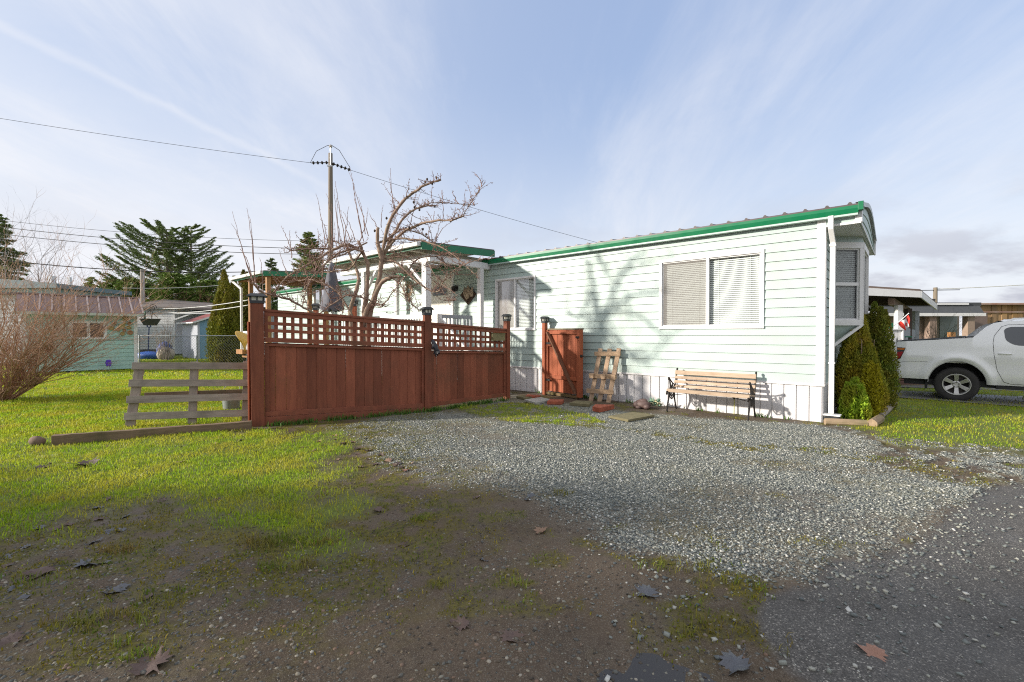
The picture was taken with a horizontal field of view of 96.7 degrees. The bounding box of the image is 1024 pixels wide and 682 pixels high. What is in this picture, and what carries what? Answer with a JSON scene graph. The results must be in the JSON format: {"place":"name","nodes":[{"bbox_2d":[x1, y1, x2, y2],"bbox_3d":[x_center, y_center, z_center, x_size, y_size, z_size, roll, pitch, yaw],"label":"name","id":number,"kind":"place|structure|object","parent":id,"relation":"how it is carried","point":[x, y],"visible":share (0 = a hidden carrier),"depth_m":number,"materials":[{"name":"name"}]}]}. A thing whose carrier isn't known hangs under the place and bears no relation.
{"place":"outdoors","nodes":[
{"label":"outdoors","id":0,"kind":"place"},
{"bbox_2d":[0,356,242,378],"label":"lawn grass","id":1,"kind":"structure","parent":0,"point":[164,374],"depth_m":17.47,"materials":[{"name":"plant"}]},
{"bbox_2d":[1,260,253,272],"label":"overhead wire","id":2,"kind":"object","parent":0,"point":[126,270],"visible":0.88,"depth_m":28.25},
{"bbox_2d":[3,227,297,248],"bbox_3d":[-25.236,-7.634,33.136,27.933,1.829,0.040,0,1,-1],"label":"overhead wire","id":3,"kind":"object","parent":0,"point":[149,241],"visible":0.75,"depth_m":33.11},
{"bbox_2d":[3,234,353,254],"bbox_3d":[-25.242,-7.169,33.143,27.940,1.727,0.040,0,1,-1],"label":"overhead wire","id":4,"kind":"object","parent":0,"point":[166,248],"visible":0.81,"depth_m":33.14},
{"bbox_2d":[2,220,356,241],"bbox_3d":[-25.230,-8.154,33.129,27.926,1.732,0.025,0,1,-1],"label":"overhead wire","id":5,"kind":"object","parent":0,"point":[173,235],"visible":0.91,"depth_m":33.14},
{"bbox_2d":[158,305,247,312],"bbox_3d":[-17.344,-1.690,24.576,18.782,0.400,0.036,1,1,43],"label":"overhead wire","id":6,"kind":"object","parent":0,"point":[201,311],"visible":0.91,"depth_m":23.11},
{"bbox_2d":[0,384,1023,681],"bbox_3d":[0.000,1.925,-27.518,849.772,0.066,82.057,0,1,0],"label":"dirt ground","id":7,"kind":"structure","parent":0,"point":[456,506],"depth_m":2.74,"materials":[{"name":"soil"}]},
{"bbox_2d":[0,620,24,646],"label":"dead leaf","id":8,"kind":"object","parent":7,"relation":"on","point":[12,637],"visible":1,"depth_m":2.27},
{"bbox_2d":[22,560,57,579],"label":"dead leaf","id":9,"kind":"object","parent":7,"relation":"on","point":[45,569],"visible":0.89,"depth_m":2.92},
{"bbox_2d":[53,557,110,566],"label":"dead leaf","id":10,"kind":"object","parent":7,"relation":"on","point":[82,562],"visible":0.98,"depth_m":3.01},
{"bbox_2d":[100,583,129,593],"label":"dead leaf","id":11,"kind":"object","parent":7,"relation":"on","point":[118,588],"visible":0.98,"depth_m":2.72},
{"bbox_2d":[128,645,173,675],"bbox_3d":[-1.636,1.480,2.077,0.243,0.040,0.170,1,5,33],"label":"dead leaf","id":12,"kind":"object","parent":7,"relation":"on","point":[151,665],"visible":1,"depth_m":2.09,"materials":[{"name":"plant"}]},
{"bbox_2d":[350,299,358,340],"bbox_3d":[-3.772,0.194,10.904,0.176,2.381,0.176,0,1,0],"label":"lamp post","id":13,"kind":"object","parent":7,"relation":"on","point":[354,310],"visible":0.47,"depth_m":10.84,"materials":[{"name":"brown wood"}]},
{"bbox_2d":[232,168,493,345],"bbox_3d":[-3.190,-1.127,9.429,5.721,5.182,2.112,0,1,0],"label":"fruit tree","id":14,"kind":"object","parent":7,"relation":"on","point":[367,307],"visible":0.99,"depth_m":9.32,"materials":[{"name":"brown plant"}]},
{"bbox_2d":[0,486,793,662],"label":"grass tufts","id":15,"kind":"object","parent":7,"relation":"on","point":[139,616],"visible":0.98,"depth_m":2.71,"materials":[{"name":"plant"}]},
{"bbox_2d":[450,615,475,630],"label":"dead leaf","id":16,"kind":"object","parent":7,"relation":"on","point":[463,620],"visible":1,"depth_m":2.39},
{"bbox_2d":[487,628,526,642],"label":"dead leaf","id":17,"kind":"object","parent":7,"relation":"on","point":[509,635],"visible":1,"depth_m":2.28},
{"bbox_2d":[0,466,1018,681],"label":"pebbles","id":18,"kind":"object","parent":7,"relation":"on","point":[383,645],"visible":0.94,"depth_m":2.45,"materials":[{"name":"gravel"}]},
{"bbox_2d":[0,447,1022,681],"bbox_3d":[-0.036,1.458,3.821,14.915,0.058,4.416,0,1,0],"label":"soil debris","id":19,"kind":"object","parent":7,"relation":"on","point":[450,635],"visible":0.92,"depth_m":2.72,"materials":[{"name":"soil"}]},
{"bbox_2d":[0,405,1023,679],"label":"moss","id":20,"kind":"object","parent":7,"relation":"on","point":[342,561],"visible":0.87,"depth_m":3.04,"materials":[{"name":"plant"}]},
{"bbox_2d":[266,390,788,426],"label":"weeds","id":21,"kind":"object","parent":7,"relation":"on","point":[329,419],"visible":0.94,"depth_m":8.44,"materials":[{"name":"green plant"}]},
{"bbox_2d":[539,316,549,394],"bbox_3d":[0.815,0.383,11.303,0.192,1.990,0.192,-1,1,-38],"label":"gate post","id":22,"kind":"object","parent":7,"relation":"on","point":[544,320],"visible":0.87,"depth_m":11.26,"materials":[{"name":"brown wood"}]},
{"bbox_2d":[546,328,583,398],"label":"garden gate","id":23,"kind":"structure","parent":22,"relation":"attached to","point":[564,360],"depth_m":10.78,"materials":[{"name":"red wood"}]},
{"bbox_2d":[586,348,620,402],"bbox_3d":[2.050,0.763,10.149,0.725,1.218,0.323,1,1,41],"label":"pallet","id":24,"kind":"object","parent":7,"relation":"on","point":[604,376],"visible":0.86,"depth_m":10.11,"materials":[{"name":"brown wood"}]},
{"bbox_2d":[633,399,650,409],"bbox_3d":[2.625,1.271,9.184,0.350,0.227,0.267,1,1,31],"label":"toad ornament","id":25,"kind":"object","parent":7,"relation":"on","point":[642,404],"visible":0.96,"depth_m":9.11,"materials":[{"name":"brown stone"}]},
{"bbox_2d":[635,584,662,596],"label":"dead leaf","id":26,"kind":"object","parent":7,"relation":"on","point":[648,590],"visible":1,"depth_m":2.66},
{"bbox_2d":[648,397,662,406],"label":"succulent clump","id":27,"kind":"object","parent":7,"relation":"on","point":[656,402],"visible":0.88,"depth_m":9.19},
{"bbox_2d":[597,653,715,681],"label":"puddle water","id":28,"kind":"structure","parent":7,"relation":"on","point":[659,664],"depth_m":2.04,"materials":[{"name":"grey liquid"}]},
{"bbox_2d":[666,367,756,420],"bbox_3d":[3.700,0.962,8.507,1.472,0.839,0.589,1,1,41],"label":"park bench","id":29,"kind":"object","parent":7,"relation":"on","point":[750,398],"visible":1,"depth_m":8.51,"materials":[{"name":"wood"}]},
{"bbox_2d":[716,644,751,675],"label":"dead leaf","id":30,"kind":"object","parent":7,"relation":"on","point":[732,662],"visible":1,"depth_m":2.08,"materials":[{"name":"plant"}]},
{"bbox_2d":[837,376,872,420],"bbox_3d":[5.970,1.015,7.929,0.541,0.833,0.525,-1,1,-45],"label":"cedar shrub","id":31,"kind":"object","parent":7,"relation":"on","point":[853,403],"visible":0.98,"depth_m":7.81,"materials":[{"name":"green plant"}]},
{"bbox_2d":[834,313,889,413],"bbox_3d":[6.485,0.384,8.464,0.893,2.077,0.930,0,1,0],"label":"cedar shrub","id":32,"kind":"object","parent":7,"relation":"on","point":[857,350],"visible":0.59,"depth_m":8.36,"materials":[{"name":"green plant"}]},
{"bbox_2d":[0,354,1023,589],"bbox_3d":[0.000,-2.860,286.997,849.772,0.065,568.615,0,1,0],"label":"lawn","id":33,"kind":"structure","parent":0,"point":[925,432],"depth_m":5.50,"materials":[{"name":"plant"}]},
{"bbox_2d":[0,292,21,362],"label":"white shed","id":34,"kind":"structure","parent":33,"relation":"on","point":[13,297],"depth_m":21.52,"materials":[{"name":"brown metal"}]},
{"bbox_2d":[0,214,33,280],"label":"fir tree","id":35,"kind":"object","parent":33,"relation":"on","point":[3,241],"visible":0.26,"depth_m":34.11,"materials":[{"name":"plant"}]},
{"bbox_2d":[28,436,45,445],"bbox_3d":[-6.476,1.366,6.202,0.193,0.151,0.139,0,1,0],"label":"field stone","id":36,"kind":"object","parent":33,"relation":"on","point":[35,440],"visible":0.82,"depth_m":6.16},
{"bbox_2d":[0,204,93,281],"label":"bare tree","id":37,"kind":"object","parent":33,"relation":"on","point":[24,254],"visible":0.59,"depth_m":29.98,"materials":[{"name":"brown plant"}]},
{"bbox_2d":[0,187,113,285],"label":"bare tree","id":38,"kind":"object","parent":33,"relation":"on","point":[44,255],"visible":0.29,"depth_m":34.24,"materials":[{"name":"brown plant"}]},
{"bbox_2d":[0,276,131,296],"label":"teal house","id":39,"kind":"structure","parent":33,"relation":"on","point":[109,292],"depth_m":26.98,"materials":[{"name":"metal"}]},
{"bbox_2d":[14,292,145,371],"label":"garden shed","id":40,"kind":"structure","parent":33,"relation":"on","point":[128,354],"depth_m":18.56,"materials":[{"name":"teal"}]},
{"bbox_2d":[69,321,106,338],"bbox_3d":[-16.980,-0.437,18.251,1.100,0.720,0.060,-1,1,-45],"label":"window","id":41,"kind":"structure","parent":40,"relation":"in","point":[94,322],"depth_m":18.29,"materials":[{"name":"glass"}]},
{"bbox_3d":[-15.251,-1.235,19.346,0.329,0.667,0.033,0,1,0],"label":"scroll bracket","id":42,"kind":"object","parent":40,"relation":"attached to","visible":0},
{"bbox_2d":[140,307,160,324],"bbox_3d":[-15.377,-1.075,19.347,0.760,0.819,0.760,0,1,0],"label":"hanging basket","id":43,"kind":"object","parent":42,"relation":"hanging from","point":[147,321],"visible":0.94,"depth_m":19.14,"materials":[{"name":"black metal"}]},
{"bbox_2d":[67,457,98,465],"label":"dead leaf","id":44,"kind":"object","parent":33,"relation":"on","point":[83,462],"visible":0.69,"depth_m":5.24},
{"bbox_2d":[0,189,191,401],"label":"bare shrub","id":45,"kind":"object","parent":33,"relation":"on","point":[14,372],"visible":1,"depth_m":10.26,"materials":[{"name":"plant"}]},
{"bbox_2d":[89,277,137,295],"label":"evergreen bush","id":46,"kind":"object","parent":33,"relation":"on","point":[109,284],"visible":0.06,"depth_m":42.90,"materials":[{"name":"green plant"}]},
{"bbox_2d":[103,277,161,300],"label":"evergreen bush","id":47,"kind":"object","parent":33,"relation":"on","point":[123,283],"visible":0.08,"depth_m":39.38,"materials":[{"name":"green plant"}]},
{"bbox_2d":[140,269,144,308],"bbox_3d":[-27.551,-2.120,33.972,0.323,6.407,0.340,0,1,0],"label":"service pole","id":48,"kind":"object","parent":33,"relation":"on","point":[142,273],"visible":0.35,"depth_m":33.83,"materials":[{"name":"wood"}]},
{"bbox_2d":[138,351,157,359],"bbox_3d":[-21.522,0.880,27.018,1.477,0.574,0.958,0,1,0],"label":"tarp bundle","id":49,"kind":"object","parent":33,"relation":"on","point":[150,354],"visible":0.46,"depth_m":26.70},
{"bbox_2d":[51,420,251,445],"bbox_3d":[-5.189,1.358,6.705,2.364,0.180,0.102,0,1,-25],"label":"ground timber","id":50,"kind":"object","parent":33,"relation":"on","point":[92,437],"visible":0.54,"depth_m":6.58,"materials":[{"name":"wood"}]},
{"bbox_2d":[90,218,227,300],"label":"cedar tree","id":51,"kind":"object","parent":33,"relation":"on","point":[160,230],"visible":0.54,"depth_m":42.25,"materials":[{"name":"plant"}]},
{"bbox_2d":[0,375,320,437],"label":"lawn grass beyond fence","id":52,"kind":"object","parent":33,"relation":"on","point":[108,384],"visible":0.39,"depth_m":9.24,"materials":[{"name":"plant"}]},
{"bbox_2d":[144,298,181,359],"bbox_3d":[-19.752,-0.828,26.097,2.009,3.930,1.877,0,1,-25],"label":"twig shrub","id":53,"kind":"object","parent":33,"relation":"on","point":[167,350],"visible":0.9,"depth_m":25.94,"materials":[{"name":"plant"}]},
{"bbox_2d":[156,348,174,359],"bbox_3d":[-20.392,0.793,26.810,0.892,0.934,0.754,0,1,-29],"label":"boulder","id":54,"kind":"object","parent":33,"relation":"on","point":[172,354],"visible":0.27,"depth_m":26.64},
{"bbox_2d":[150,317,189,358],"bbox_3d":[-20.243,-0.151,26.434,1.640,2.569,2.196,1,1,41],"label":"twig shrub","id":55,"kind":"object","parent":33,"relation":"on","point":[157,347],"visible":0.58,"depth_m":26.36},
{"bbox_2d":[145,272,208,310],"bbox_3d":[-28.819,-2.338,38.807,6.826,7.064,6.483,1,1,30],"label":"evergreen bush","id":56,"kind":"object","parent":33,"relation":"on","point":[175,282],"visible":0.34,"depth_m":38.35,"materials":[{"name":"green plant"}]},
{"bbox_2d":[124,361,247,427],"bbox_3d":[-5.303,0.881,7.501,1.759,1.086,0.197,0,1,-17],"label":"pallet fence","id":57,"kind":"object","parent":33,"relation":"on","point":[192,396],"visible":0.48,"depth_m":7.46,"materials":[{"name":"grey wood"}]},
{"bbox_2d":[138,335,246,362],"bbox_3d":[-15.078,0.473,21.510,5.164,1.500,0.064,0,1,0],"label":"chain link fence","id":58,"kind":"object","parent":33,"relation":"on","point":[196,347],"visible":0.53,"depth_m":21.50,"materials":[{"name":"metal"}]},
{"bbox_2d":[176,314,209,358],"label":"metal shed","id":59,"kind":"structure","parent":33,"relation":"on","point":[196,326],"depth_m":27.59,"materials":[{"name":"metal"}]},
{"bbox_2d":[150,224,235,297],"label":"cedar tree","id":60,"kind":"object","parent":33,"relation":"on","point":[207,242],"visible":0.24,"depth_m":45.52,"materials":[{"name":"plant"}]},
{"bbox_2d":[137,299,277,353],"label":"white house","id":61,"kind":"structure","parent":33,"relation":"on","point":[142,329],"depth_m":33.00,"materials":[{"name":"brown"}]},
{"bbox_2d":[181,279,234,310],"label":"evergreen bush","id":62,"kind":"object","parent":33,"relation":"on","point":[209,289],"visible":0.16,"depth_m":40.23,"materials":[{"name":"green plant"}]},
{"bbox_2d":[204,269,245,362],"bbox_3d":[-14.483,-1.222,22.998,1.715,4.862,1.867,0,1,0],"label":"cypress tree","id":63,"kind":"object","parent":33,"relation":"on","point":[223,322],"visible":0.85,"depth_m":22.60,"materials":[{"name":"green plant"}]},
{"bbox_2d":[222,387,239,409],"bbox_3d":[-5.517,1.098,8.947,0.352,0.512,0.344,0,1,0],"label":"bucket","id":64,"kind":"object","parent":33,"relation":"on","point":[232,404],"visible":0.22,"depth_m":8.83,"materials":[{"name":"grey plastic"}]},
{"bbox_2d":[234,269,247,361],"bbox_3d":[-14.412,-1.346,24.437,1.633,5.051,1.756,0,1,0],"label":"cypress tree","id":65,"kind":"object","parent":33,"relation":"on","point":[244,285],"visible":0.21,"depth_m":24.14,"materials":[{"name":"green plant"}]},
{"bbox_2d":[235,331,246,352],"bbox_3d":[-7.003,0.526,12.004,0.526,1.590,0.561,-1,1,-39],"label":"wheelbarrow","id":66,"kind":"object","parent":33,"relation":"on","point":[242,337],"visible":0.23,"depth_m":11.89,"materials":[{"name":"yellow plastic"}]},
{"bbox_2d":[257,257,284,309],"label":"fir tree","id":67,"kind":"object","parent":33,"relation":"on","point":[274,300],"visible":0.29,"depth_m":43.68,"materials":[{"name":"green plant"}]},
{"bbox_2d":[230,270,328,357],"bbox_3d":[-9.284,-0.755,18.428,3.180,4.050,2.832,1,1,41],"label":"patio cover","id":68,"kind":"object","parent":33,"relation":"on","point":[268,278],"visible":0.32,"depth_m":17.79,"materials":[{"name":"brown wood"}]},
{"bbox_2d":[287,231,327,294],"bbox_3d":[-17.819,-4.318,40.324,5.370,10.610,5.108,0,1,-29],"label":"fir tree","id":69,"kind":"object","parent":33,"relation":"on","point":[307,235],"visible":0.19,"depth_m":39.70,"materials":[{"name":"plant"}]},
{"bbox_2d":[311,303,319,338],"bbox_3d":[-4.820,0.229,11.205,0.176,2.302,0.176,0,1,0],"label":"lamp post","id":70,"kind":"object","parent":33,"relation":"on","point":[315,307],"visible":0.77,"depth_m":11.14,"materials":[{"name":"black"}]},
{"bbox_2d":[310,144,349,258],"bbox_3d":[-11.889,-5.808,29.905,2.676,14.106,0.420,0,1,0],"label":"utility pole","id":71,"kind":"object","parent":33,"relation":"on","point":[330,163],"visible":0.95,"depth_m":29.75,"materials":[{"name":"grey wood"}]},
{"bbox_2d":[0,118,309,162],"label":"overhead wire","id":72,"kind":"object","parent":71,"relation":"attached to","point":[152,141],"visible":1,"depth_m":28.84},
{"bbox_2d":[351,170,593,241],"bbox_3d":[-1.243,-9.300,32.861,19.582,3.900,0.024,0,1,-18],"label":"overhead wire","id":73,"kind":"object","parent":71,"relation":"attached to","point":[471,207],"visible":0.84,"depth_m":32.55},
{"bbox_2d":[319,261,342,344],"bbox_3d":[-4.982,-0.478,12.594,0.615,3.573,0.615,-1,1,-34],"label":"patio umbrella","id":74,"kind":"object","parent":33,"relation":"on","point":[331,278],"visible":0.68,"depth_m":12.45,"materials":[{"name":"grey fabric"}]},
{"bbox_2d":[246,293,511,426],"bbox_3d":[-2.159,0.334,8.949,5.197,2.260,1.574,0,1,-22],"label":"board fence","id":75,"kind":"object","parent":33,"relation":"on","point":[315,378],"visible":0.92,"depth_m":8.28,"materials":[{"name":"brown wood"}]},
{"bbox_2d":[431,339,439,356],"bbox_3d":[-1.471,0.133,8.757,0.181,0.337,0.127,0,1,0],"label":"work glove","id":76,"kind":"object","parent":75,"relation":"hanging from","point":[434,347],"visible":1,"depth_m":8.73,"materials":[{"name":"fabric"}]},
{"bbox_2d":[490,332,506,340],"bbox_3d":[-0.321,-0.105,10.238,0.170,0.200,0.410,1,1,44],"label":"letter box","id":77,"kind":"object","parent":75,"relation":"attached to","point":[497,336],"visible":0.92,"depth_m":10.16,"materials":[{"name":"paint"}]},
{"bbox_2d":[276,200,876,421],"bbox_3d":[-1.647,-0.646,16.246,22.725,4.038,4.330,1,1,41],"label":"mobile home","id":78,"kind":"object","parent":33,"relation":"on","point":[778,304],"visible":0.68,"depth_m":9.12,"materials":[{"name":"white plastic"}]},
{"bbox_2d":[313,289,323,309],"bbox_3d":[-8.041,-1.789,19.385,1.123,0.988,0.334,1,1,41],"label":"window","id":79,"kind":"structure","parent":78,"relation":"in","point":[317,297],"depth_m":19.46,"materials":[{"name":"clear glass"}]},
{"bbox_2d":[323,241,511,393],"bbox_3d":[-2.648,-0.589,12.780,5.758,3.890,2.632,1,1,41],"label":"porch","id":80,"kind":"object","parent":78,"relation":"attached to","point":[417,248],"visible":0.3,"depth_m":12.18,"materials":[{"name":"white wood"}]},
{"bbox_2d":[431,273,454,344],"bbox_3d":[-2.240,-0.889,14.153,1.391,2.308,0.100,1,1,41],"label":"door","id":81,"kind":"structure","parent":78,"relation":"in","point":[439,306],"depth_m":14.07,"materials":[{"name":"white glass"}]},
{"bbox_2d":[460,285,475,304],"bbox_3d":[-1.317,-1.337,13.234,0.665,0.561,0.150,1,1,41],"label":"driftwood art","id":82,"kind":"object","parent":78,"relation":"attached to","point":[467,294],"visible":1,"depth_m":13.18},
{"bbox_2d":[495,275,537,329],"bbox_3d":[0.171,-0.990,12.240,1.417,1.409,0.334,1,1,41],"label":"window","id":83,"kind":"structure","parent":78,"relation":"in","point":[515,296],"depth_m":12.18,"materials":[{"name":"white glass"}]},
{"bbox_2d":[659,249,764,328],"bbox_3d":[3.915,-0.956,8.978,1.962,1.436,0.334,1,1,41],"label":"window","id":84,"kind":"structure","parent":78,"relation":"in","point":[723,290],"depth_m":8.88,"materials":[{"name":"white glass"}]},
{"bbox_2d":[827,245,863,322],"bbox_3d":[6.151,-1.049,8.514,0.594,1.440,0.334,0,1,-4],"label":"bay window","id":85,"kind":"structure","parent":78,"relation":"in","point":[849,258],"depth_m":8.44,"materials":[{"name":"white glass"}]},
{"bbox_2d":[863,245,868,322],"bbox_3d":[6.770,-1.056,8.965,0.334,1.440,1.260,1,1,41],"label":"bay window","id":86,"kind":"structure","parent":78,"relation":"in","point":[866,255],"depth_m":9.28,"materials":[{"name":"white glass"}]},
{"bbox_2d":[460,384,1023,447],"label":"lawn grass by gravel","id":87,"kind":"structure","parent":33,"relation":"on","point":[934,413],"depth_m":8.23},
{"bbox_2d":[824,418,867,425],"bbox_3d":[5.461,1.337,7.451,0.589,0.122,0.119,0,1,16],"label":"bed timber","id":88,"kind":"object","parent":33,"relation":"on","point":[831,421],"visible":0.84,"depth_m":7.42,"materials":[{"name":"wood"}]},
{"bbox_2d":[860,360,884,416],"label":"cedar shrub","id":89,"kind":"object","parent":33,"relation":"on","point":[870,374],"visible":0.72,"depth_m":8.06,"materials":[{"name":"green plant"}]},
{"bbox_2d":[867,414,884,426],"bbox_3d":[5.995,1.321,7.497,0.626,0.153,0.138,-1,1,-42],"label":"bed timber","id":90,"kind":"object","parent":33,"relation":"on","point":[876,420],"visible":0.93,"depth_m":7.32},
{"bbox_2d":[865,301,901,410],"bbox_3d":[7.319,0.299,9.203,0.836,2.225,0.943,0,1,0],"label":"cedar shrub","id":91,"kind":"object","parent":33,"relation":"on","point":[879,323],"visible":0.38,"depth_m":8.92,"materials":[{"name":"green plant"}]},
{"bbox_2d":[889,328,914,349],"bbox_3d":[14.668,0.368,17.293,6.343,1.738,5.471,0,1,0],"label":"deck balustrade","id":92,"kind":"object","parent":33,"relation":"on","point":[901,333],"visible":0.13,"depth_m":14.60,"materials":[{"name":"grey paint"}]},
{"bbox_2d":[868,286,936,350],"bbox_3d":[14.680,-0.291,17.352,8.914,3.055,6.348,0,1,0],"label":"carport","id":93,"kind":"object","parent":33,"relation":"on","point":[896,298],"visible":0.48,"depth_m":15.58,"materials":[{"name":"grey paint"}]},
{"bbox_2d":[894,313,909,329],"bbox_3d":[11.658,-0.577,13.599,0.452,0.528,0.072,0,1,0],"label":"canada flag","id":94,"kind":"object","parent":93,"relation":"attached to","point":[904,324],"visible":1,"depth_m":13.60,"materials":[{"name":"red fabric"}]},
{"bbox_2d":[922,287,959,301],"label":"utility pole","id":95,"kind":"object","parent":33,"relation":"on","point":[935,294],"visible":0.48,"depth_m":59.74,"materials":[{"name":"grey wood"}]},
{"bbox_2d":[905,301,980,338],"bbox_3d":[16.131,-0.208,17.233,2.540,2.968,2.436,1,1,41],"label":"twig shrub","id":96,"kind":"object","parent":33,"relation":"on","point":[936,331],"visible":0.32,"depth_m":17.03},
{"bbox_2d":[0,0,1023,335],"label":"sky","id":97,"kind":"structure","parent":0,"point":[592,120],"materials":[{"name":"blue"}]},
{"bbox_2d":[327,393,1023,588],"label":"gravel driveway","id":98,"kind":"structure","parent":0,"point":[410,431],"depth_m":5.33,"materials":[{"name":"gravel"}]},
{"bbox_2d":[524,397,548,403],"bbox_3d":[0.576,1.312,10.007,0.464,0.050,0.696,1,1,45],"label":"paving slab","id":99,"kind":"object","parent":98,"relation":"on","point":[539,400],"depth_m":9.87,"materials":[{"name":"grey concrete"}]},
{"bbox_2d":[547,399,563,404],"bbox_3d":[0.934,1.304,9.737,0.314,0.070,0.375,0,1,15],"label":"brick","id":100,"kind":"object","parent":98,"relation":"on","point":[555,401],"visible":1,"depth_m":9.60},
{"bbox_2d":[569,400,592,406],"bbox_3d":[1.477,1.311,9.548,0.419,0.060,0.428,0,1,28],"label":"paving slab","id":101,"kind":"object","parent":98,"relation":"on","point":[582,403],"depth_m":9.42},
{"bbox_2d":[592,404,613,412],"bbox_3d":[1.727,1.305,8.910,0.308,0.090,0.548,1,1,42],"label":"brick","id":102,"kind":"object","parent":98,"relation":"on","point":[599,408],"visible":1,"depth_m":8.77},
{"bbox_2d":[608,412,654,421],"bbox_3d":[2.115,1.338,8.075,0.756,0.040,0.450,-1,1,-38],"label":"paving slab","id":103,"kind":"object","parent":98,"relation":"on","point":[630,416],"depth_m":7.96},
{"bbox_2d":[757,481,1023,681],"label":"asphalt road","id":104,"kind":"structure","parent":0,"point":[810,620],"depth_m":2.49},
{"bbox_2d":[583,458,1023,681],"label":"loose gravel","id":105,"kind":"structure","parent":104,"relation":"on","point":[784,662],"depth_m":2.82,"materials":[{"name":"gravel"}]},
{"bbox_2d":[855,643,887,661],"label":"dead leaf","id":106,"kind":"object","parent":104,"relation":"on","point":[873,650],"visible":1,"depth_m":2.17,"materials":[{"name":"plant"}]},
{"bbox_2d":[868,302,987,338],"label":"brown house","id":107,"kind":"structure","parent":0,"point":[946,312],"depth_m":23.66,"materials":[{"name":"beige paint"}]},
{"bbox_2d":[937,316,958,337],"bbox_3d":[24.044,-0.687,25.127,1.256,1.510,0.110,0,1,0],"label":"window","id":108,"kind":"structure","parent":107,"relation":"in","point":[942,319],"depth_m":25.07,"materials":[{"name":"grey glass"}]},
{"bbox_2d":[893,390,1023,406],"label":"parking strip","id":109,"kind":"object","parent":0,"point":[907,394],"visible":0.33,"depth_m":10.45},
{"bbox_2d":[892,318,1023,400],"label":"pickup truck","id":110,"kind":"object","parent":109,"relation":"on","point":[970,365],"visible":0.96,"depth_m":10.07,"materials":[{"name":"white paint"}]},
{"bbox_2d":[895,385,1022,390],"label":"neighbour path","id":111,"kind":"structure","parent":0,"point":[918,386],"depth_m":12.84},
{"bbox_2d":[975,303,1023,329],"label":"rusty panel wall","id":112,"kind":"structure","parent":0,"point":[998,311],"depth_m":26.98,"materials":[{"name":"metal"}]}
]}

